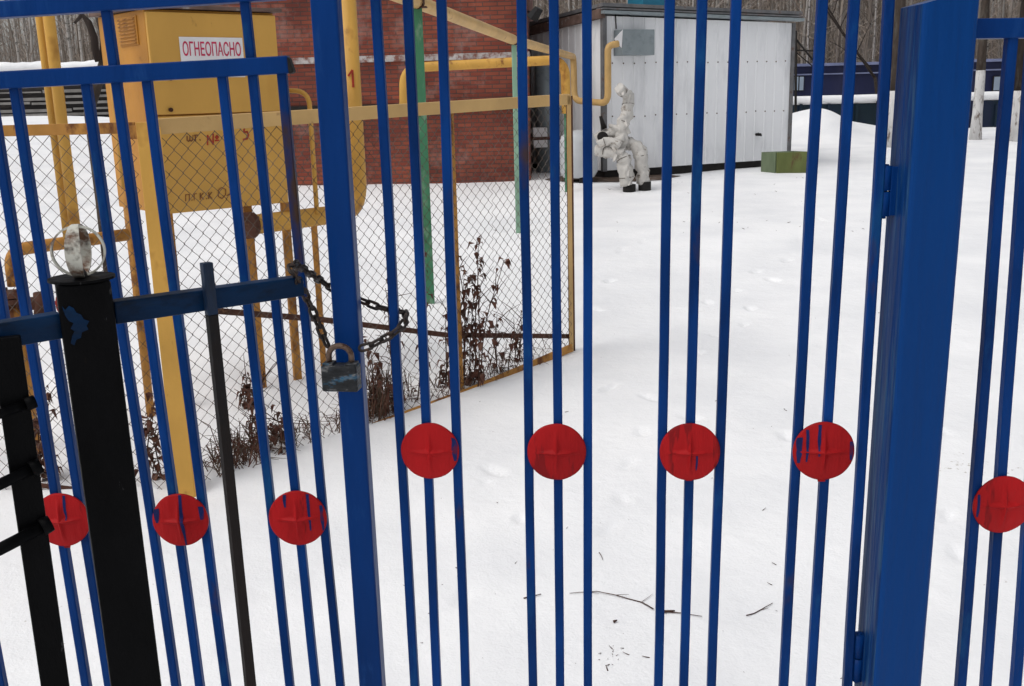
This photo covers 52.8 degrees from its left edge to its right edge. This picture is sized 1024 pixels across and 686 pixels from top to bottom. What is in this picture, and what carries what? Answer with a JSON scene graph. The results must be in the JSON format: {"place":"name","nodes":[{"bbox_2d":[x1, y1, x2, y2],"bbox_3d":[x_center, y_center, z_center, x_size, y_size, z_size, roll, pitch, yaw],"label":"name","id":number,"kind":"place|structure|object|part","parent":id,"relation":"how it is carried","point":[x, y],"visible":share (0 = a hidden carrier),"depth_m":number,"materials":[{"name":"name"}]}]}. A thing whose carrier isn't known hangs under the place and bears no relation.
{"place":"outdoors","nodes":[
{"label":"outdoors","id":0,"kind":"place"},
{"bbox_2d":[0,0,1009,61],"label":"sky","id":1,"kind":"structure","parent":0,"point":[0,0],"materials":[{"name":"white"}]},
{"bbox_2d":[0,109,1023,685],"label":"snow ground","id":2,"kind":"structure","parent":0,"point":[766,261],"depth_m":4.53,"materials":[{"name":"white snow"}]},
{"bbox_2d":[12,18,19,62],"bbox_3d":[-17.686,-12.849,35.961,5.416,10.264,4.756,6,16,30],"label":"birch tree","id":3,"kind":"object","parent":2,"relation":"on","point":[16,43],"visible":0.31,"depth_m":36.38,"materials":[{"name":"grey plant"}]},
{"bbox_2d":[21,18,27,61],"bbox_3d":[-17.230,-13.534,36.811,4.175,11.157,5.132,-7,15,-23],"label":"birch tree","id":4,"kind":"object","parent":2,"relation":"on","point":[24,34],"visible":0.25,"depth_m":37.34,"materials":[{"name":"grey plant"}]},
{"bbox_2d":[28,374,66,476],"bbox_3d":[-1.968,0.383,4.375,0.212,0.518,0.094,-1,14,0],"label":"dry weed","id":5,"kind":"object","parent":2,"relation":"on","point":[49,397],"visible":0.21,"depth_m":4.35,"materials":[{"name":"brown plant"}]},
{"bbox_2d":[32,419,62,480],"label":"dry weed","id":6,"kind":"object","parent":2,"relation":"on","point":[43,475],"visible":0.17,"depth_m":4.33,"materials":[{"name":"brown plant"}]},
{"bbox_2d":[0,60,108,116],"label":"board fence","id":7,"kind":"object","parent":2,"relation":"on","point":[34,99],"visible":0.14,"depth_m":30.04,"materials":[{"name":"wood"}]},
{"bbox_2d":[4,16,129,451],"bbox_3d":[-2.008,-0.786,4.575,0.621,2.820,0.290,-12,17,-38],"label":"vent stack","id":8,"kind":"object","parent":2,"relation":"on","point":[50,59],"visible":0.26,"depth_m":4.49,"materials":[{"name":"yellow paint"}]},
{"bbox_2d":[64,15,72,61],"bbox_3d":[-14.756,-12.986,34.214,5.786,11.247,5.527,-1,14,0],"label":"birch tree","id":9,"kind":"object","parent":2,"relation":"on","point":[68,40],"visible":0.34,"depth_m":34.46,"materials":[{"name":"grey plant"}]},
{"bbox_2d":[76,14,83,61],"bbox_3d":[-14.397,-14.257,34.892,5.639,13.362,5.412,-7,15,-22],"label":"birch tree","id":10,"kind":"object","parent":2,"relation":"on","point":[80,41],"visible":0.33,"depth_m":35.46,"materials":[{"name":"grey plant"}]},
{"bbox_2d":[0,122,165,489],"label":"fence","id":11,"kind":"object","parent":2,"relation":"on","point":[79,129],"visible":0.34,"depth_m":3.96,"materials":[{"name":"grey metal"}]},
{"bbox_2d":[73,14,107,271],"bbox_3d":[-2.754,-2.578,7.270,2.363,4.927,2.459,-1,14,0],"label":"vent pipe","id":12,"kind":"object","parent":2,"relation":"on","point":[98,58],"visible":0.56,"depth_m":7.39,"materials":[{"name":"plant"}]},
{"bbox_2d":[105,46,154,416],"bbox_3d":[-1.859,-0.674,4.987,0.042,2.340,0.040,-1,14,0],"label":"yellow pole","id":13,"kind":"object","parent":2,"relation":"on","point":[145,365],"visible":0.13,"depth_m":5.07,"materials":[{"name":"metal"}]},
{"bbox_2d":[134,392,165,480],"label":"dry weed","id":14,"kind":"object","parent":2,"relation":"on","point":[149,423],"visible":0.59,"depth_m":4.29,"materials":[{"name":"brown plant"}]},
{"bbox_2d":[0,224,303,685],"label":"black fence","id":15,"kind":"object","parent":2,"relation":"on","point":[86,318],"visible":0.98,"depth_m":1.24,"materials":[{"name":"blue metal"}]},
{"bbox_2d":[287,259,408,351],"bbox_3d":[-0.246,-0.060,1.486,0.193,0.144,0.122,-10,16,-33],"label":"chain","id":16,"kind":"object","parent":15,"relation":"attached to","point":[296,265],"visible":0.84,"depth_m":1.48,"materials":[{"name":"metal"}]},
{"bbox_2d":[321,343,361,391],"bbox_3d":[-0.244,0.034,1.472,0.052,0.069,0.024,1,14,9],"label":"padlock","id":17,"kind":"object","parent":16,"relation":"hanging from","point":[341,376],"visible":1,"depth_m":1.47,"materials":[{"name":"metal"}]},
{"bbox_2d":[89,6,301,387],"bbox_3d":[-1.624,-0.674,5.447,0.731,2.057,0.650,-13,18,-40],"label":"gas cabinet","id":18,"kind":"object","parent":2,"relation":"on","point":[193,33],"visible":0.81,"depth_m":5.07,"materials":[{"name":"yellow metal"}]},
{"bbox_3d":[-1.446,-1.367,5.052,0.669,0.469,0.022,-13,18,-40],"label":"upper door","id":19,"kind":"part","parent":18,"relation":"part of","materials":[{"name":"yellow paint"}]},
{"bbox_3d":[-1.435,-0.907,5.165,0.669,0.461,0.018,-13,18,-40],"label":"lower door","id":20,"kind":"part","parent":18,"relation":"part of","materials":[{"name":"yellow paint"}]},
{"bbox_2d":[235,354,268,408],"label":"dry weed","id":21,"kind":"object","parent":2,"relation":"on","point":[250,395],"visible":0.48,"depth_m":5.20,"materials":[{"name":"brown plant"}]},
{"bbox_2d":[238,404,285,454],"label":"dry weed","id":22,"kind":"object","parent":2,"relation":"on","point":[275,432],"visible":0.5,"depth_m":4.58,"materials":[{"name":"brown plant"}]},
{"bbox_2d":[245,353,288,450],"bbox_3d":[-1.098,0.282,4.590,0.244,0.497,0.078,1,14,8],"label":"dry weed","id":23,"kind":"object","parent":2,"relation":"on","point":[251,399],"visible":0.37,"depth_m":4.58,"materials":[{"name":"brown plant"}]},
{"bbox_2d":[136,94,574,496],"bbox_3d":[-0.536,-0.320,5.024,0.121,1.691,2.646,10,18,40],"label":"fence","id":24,"kind":"object","parent":2,"relation":"on","point":[173,391],"visible":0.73,"depth_m":4.64,"materials":[{"name":"metal"}]},
{"bbox_2d":[208,0,532,185],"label":"brick building","id":25,"kind":"structure","parent":2,"relation":"on","point":[293,24],"depth_m":15.02,"materials":[{"name":"red brick"}]},
{"bbox_2d":[527,6,542,21],"bbox_3d":[0.321,-4.683,14.723,0.236,0.204,0.396,-1,14,0],"label":"floodlight","id":26,"kind":"object","parent":25,"relation":"attached to","point":[534,13],"visible":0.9,"depth_m":14.57,"materials":[{"name":"grey metal"}]},
{"bbox_2d":[363,329,391,415],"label":"dry weed","id":27,"kind":"object","parent":2,"relation":"on","point":[380,365],"visible":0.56,"depth_m":5.06,"materials":[{"name":"brown plant"}]},
{"bbox_2d":[202,329,564,476],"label":"dead grass","id":28,"kind":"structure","parent":2,"relation":"on","point":[250,448],"depth_m":4.91,"materials":[{"name":"brown plant"}]},
{"bbox_2d":[377,279,407,412],"bbox_3d":[-0.588,0.035,5.042,0.141,0.712,0.092,-1,14,0],"label":"dry weed","id":29,"kind":"object","parent":2,"relation":"on","point":[391,385],"visible":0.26,"depth_m":5.04,"materials":[{"name":"brown plant"}]},
{"bbox_2d":[374,252,433,399],"bbox_3d":[-0.547,-0.061,5.215,0.316,0.788,0.102,-1,14,0],"label":"dry weed","id":30,"kind":"object","parent":2,"relation":"on","point":[417,345],"visible":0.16,"depth_m":5.23,"materials":[{"name":"brown plant"}]},
{"bbox_2d":[414,6,434,303],"bbox_3d":[-0.624,-1.243,7.309,0.140,2.171,0.080,-1,14,0],"label":"pipe support","id":31,"kind":"object","parent":2,"relation":"on","point":[419,50],"visible":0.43,"depth_m":7.26,"materials":[{"name":"green paint"}]},
{"bbox_2d":[243,0,619,365],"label":"gas pipe","id":32,"kind":"object","parent":2,"relation":"on","point":[350,32],"visible":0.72,"depth_m":5.83,"materials":[{"name":"yellow metal"}]},
{"bbox_2d":[289,88,318,213],"bbox_3d":[-1.138,-1.024,5.527,0.168,0.669,0.025,-1,14,0],"label":"thin pipe","id":33,"kind":"object","parent":32,"relation":"attached to","point":[311,129],"visible":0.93,"depth_m":5.52,"materials":[{"name":"metal"}]},
{"bbox_2d":[436,295,468,386],"bbox_3d":[-0.310,0.011,5.462,0.172,0.543,0.125,2,14,15],"label":"dry weed","id":34,"kind":"object","parent":2,"relation":"on","point":[441,373],"visible":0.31,"depth_m":5.47,"materials":[{"name":"brown plant"}]},
{"bbox_2d":[441,270,490,385],"bbox_3d":[-0.241,-0.065,5.462,0.287,0.655,0.092,-3,14,-5],"label":"dry weed","id":35,"kind":"object","parent":2,"relation":"on","point":[465,304],"visible":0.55,"depth_m":5.44,"materials":[{"name":"brown plant"}]},
{"bbox_2d":[459,235,510,386],"bbox_3d":[-0.155,-0.163,5.420,0.322,0.855,0.155,-1,14,0],"label":"dry weed","id":36,"kind":"object","parent":2,"relation":"on","point":[479,375],"visible":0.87,"depth_m":5.42,"materials":[{"name":"brown plant"}]},
{"bbox_2d":[473,305,535,372],"bbox_3d":[-0.029,-0.007,5.689,0.353,0.438,0.121,-4,14,-11],"label":"dry weed","id":37,"kind":"object","parent":2,"relation":"on","point":[495,343],"visible":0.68,"depth_m":5.69,"materials":[{"name":"brown plant"}]},
{"bbox_2d":[492,302,522,362],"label":"dry weed","id":38,"kind":"object","parent":2,"relation":"on","point":[519,347],"visible":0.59,"depth_m":5.89,"materials":[{"name":"brown plant"}]},
{"bbox_2d":[0,0,1020,63],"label":"distant wood","id":39,"kind":"object","parent":2,"relation":"on","point":[834,53],"visible":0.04,"depth_m":40.16,"materials":[{"name":"brown plant"}]},
{"bbox_2d":[507,44,519,232],"bbox_3d":[0.043,-1.975,10.325,0.140,1.954,0.080,-1,14,0],"label":"pipe support","id":40,"kind":"object","parent":2,"relation":"on","point":[515,94],"visible":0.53,"depth_m":10.28,"materials":[{"name":"green paint"}]},
{"bbox_2d":[533,65,549,172],"bbox_3d":[0.513,-3.503,16.099,0.339,1.666,0.612,2,14,14],"label":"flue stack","id":41,"kind":"object","parent":2,"relation":"on","point":[542,84],"visible":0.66,"depth_m":16.03,"materials":[{"name":"grey metal"}]},
{"bbox_2d":[530,136,560,140],"bbox_3d":[0.665,-2.806,15.735,0.906,0.675,0.051,-3,14,-6],"label":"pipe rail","id":42,"kind":"object","parent":2,"relation":"on","point":[537,138],"visible":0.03,"depth_m":15.62,"materials":[{"name":"metal"}]},
{"bbox_2d":[562,111,566,191],"bbox_3d":[0.730,-2.485,13.704,0.140,1.152,0.080,-1,14,0],"label":"pipe support","id":43,"kind":"object","parent":2,"relation":"on","point":[565,153],"visible":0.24,"depth_m":13.69,"materials":[{"name":"green paint"}]},
{"bbox_2d":[399,55,570,113],"bbox_3d":[-0.360,-3.350,13.489,2.258,0.743,0.121,-1,14,0],"label":"gas pipe","id":44,"kind":"object","parent":43,"relation":"on","point":[504,63],"visible":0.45,"depth_m":13.38,"materials":[{"name":"yellow metal"}]},
{"bbox_2d":[560,130,597,182],"bbox_3d":[0.956,-2.665,14.794,0.540,0.770,0.540,-1,14,0],"label":"storage tank","id":45,"kind":"object","parent":2,"relation":"on","point":[577,153],"visible":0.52,"depth_m":14.58,"materials":[{"name":"white metal"}]},
{"bbox_2d":[574,591,653,608],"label":"fallen twig","id":46,"kind":"object","parent":2,"relation":"on","point":[621,596],"visible":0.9,"depth_m":3.27,"materials":[{"name":"brown wood"}]},
{"bbox_2d":[594,83,650,191],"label":"insulated pipes","id":47,"kind":"object","parent":2,"relation":"on","point":[614,142],"visible":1,"depth_m":13.57,"materials":[{"name":"fabric"}]},
{"bbox_2d":[421,177,862,678],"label":"snow litter","id":48,"kind":"object","parent":2,"relation":"on","point":[666,611],"visible":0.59,"depth_m":3.16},
{"bbox_2d":[529,0,804,176],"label":"metal shed","id":49,"kind":"structure","parent":2,"relation":"on","point":[635,28],"depth_m":15.60,"materials":[{"name":"white metal"}]},
{"bbox_2d":[746,603,771,615],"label":"fallen twig","id":50,"kind":"object","parent":2,"relation":"on","point":[759,610],"visible":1,"depth_m":3.15,"materials":[{"name":"brown wood"}]},
{"bbox_2d":[761,151,806,172],"bbox_3d":[4.117,-2.705,15.566,0.644,0.350,0.318,-4,14,-9],"label":"metal box","id":51,"kind":"object","parent":2,"relation":"on","point":[785,162],"visible":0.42,"depth_m":15.43,"materials":[{"name":"green paint"}]},
{"bbox_2d":[794,31,812,112],"bbox_3d":[6.689,-5.693,23.356,0.697,2.651,0.052,-1,14,0],"label":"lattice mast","id":52,"kind":"object","parent":2,"relation":"on","point":[795,74],"visible":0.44,"depth_m":23.20,"materials":[{"name":"grey metal"}]},
{"bbox_2d":[806,0,809,63],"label":"birch tree","id":53,"kind":"object","parent":2,"relation":"on","point":[808,31],"visible":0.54,"depth_m":36.47,"materials":[{"name":"grey plant"}]},
{"bbox_2d":[828,0,878,106],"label":"bare tree","id":54,"kind":"object","parent":2,"relation":"on","point":[865,63],"visible":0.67,"depth_m":26.05,"materials":[{"name":"brown plant"}]},
{"bbox_2d":[872,0,876,61],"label":"birch tree","id":55,"kind":"object","parent":2,"relation":"on","point":[874,30],"visible":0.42,"depth_m":37.44,"materials":[{"name":"grey plant"}]},
{"bbox_2d":[792,91,998,127],"bbox_3d":[10.601,-5.393,25.029,10.870,1.353,0.215,-1,14,0],"label":"board fence","id":56,"kind":"object","parent":2,"relation":"on","point":[865,113],"visible":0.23,"depth_m":24.90,"materials":[{"name":"wood"}]},
{"bbox_2d":[887,0,905,147],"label":"bare tree","id":57,"kind":"object","parent":2,"relation":"on","point":[899,4],"visible":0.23,"depth_m":19.33,"materials":[{"name":"grey plant"}]},
{"bbox_2d":[793,59,1001,104],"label":"blue building","id":58,"kind":"structure","parent":2,"relation":"on","point":[833,80],"depth_m":32.98,"materials":[{"name":"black metal"}]},
{"bbox_2d":[793,76,798,90],"bbox_3d":[9.069,-8.285,32.966,0.167,0.476,0.130,-1,14,0],"label":"window","id":59,"kind":"structure","parent":58,"relation":"in","point":[797,76],"depth_m":32.93,"materials":[{"name":"black glass"}]},
{"bbox_2d":[799,76,803,90],"bbox_3d":[9.238,-8.286,32.967,0.161,0.476,0.130,-1,14,0],"label":"window","id":60,"kind":"structure","parent":58,"relation":"in","point":[801,78],"depth_m":32.91,"materials":[{"name":"black glass"}]},
{"bbox_2d":[992,76,1000,90],"bbox_3d":[15.488,-8.295,33.003,0.215,0.477,0.130,-1,14,0],"label":"window","id":61,"kind":"structure","parent":58,"relation":"in","point":[996,79],"depth_m":32.95,"materials":[{"name":"black glass"}]},
{"bbox_2d":[854,0,978,685],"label":"gate post","id":62,"kind":"object","parent":2,"relation":"on","point":[935,68],"visible":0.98,"depth_m":1.42,"materials":[{"name":"blue metal"}]},
{"bbox_2d":[310,0,897,685],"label":"wicket gate","id":63,"kind":"structure","parent":62,"relation":"attached to","point":[690,450],"depth_m":1.49,"materials":[{"name":"blue metal"}]},
{"bbox_2d":[0,0,344,685],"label":"gate leaf","id":64,"kind":"object","parent":63,"relation":"attached to","point":[297,517],"visible":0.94,"depth_m":1.51,"materials":[{"name":"blue paint"}]},
{"bbox_2d":[954,18,1023,685],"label":"steel fence","id":65,"kind":"object","parent":62,"relation":"attached to","point":[995,506],"visible":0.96,"depth_m":1.49,"materials":[{"name":"blue metal"}]},
{"bbox_2d":[969,0,989,139],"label":"bare tree","id":66,"kind":"object","parent":2,"relation":"on","point":[975,133],"visible":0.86,"depth_m":20.46,"materials":[{"name":"grey plant"}]},
{"bbox_2d":[1009,0,1023,141],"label":"bare tree","id":67,"kind":"object","parent":2,"relation":"on","point":[1016,100],"visible":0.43,"depth_m":19.84,"materials":[{"name":"grey plant"}]},
{"bbox_2d":[545,175,677,181],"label":"bare soil","id":68,"kind":"structure","parent":0,"point":[616,179],"depth_m":15.02,"materials":[{"name":"brown soil"}]}
]}

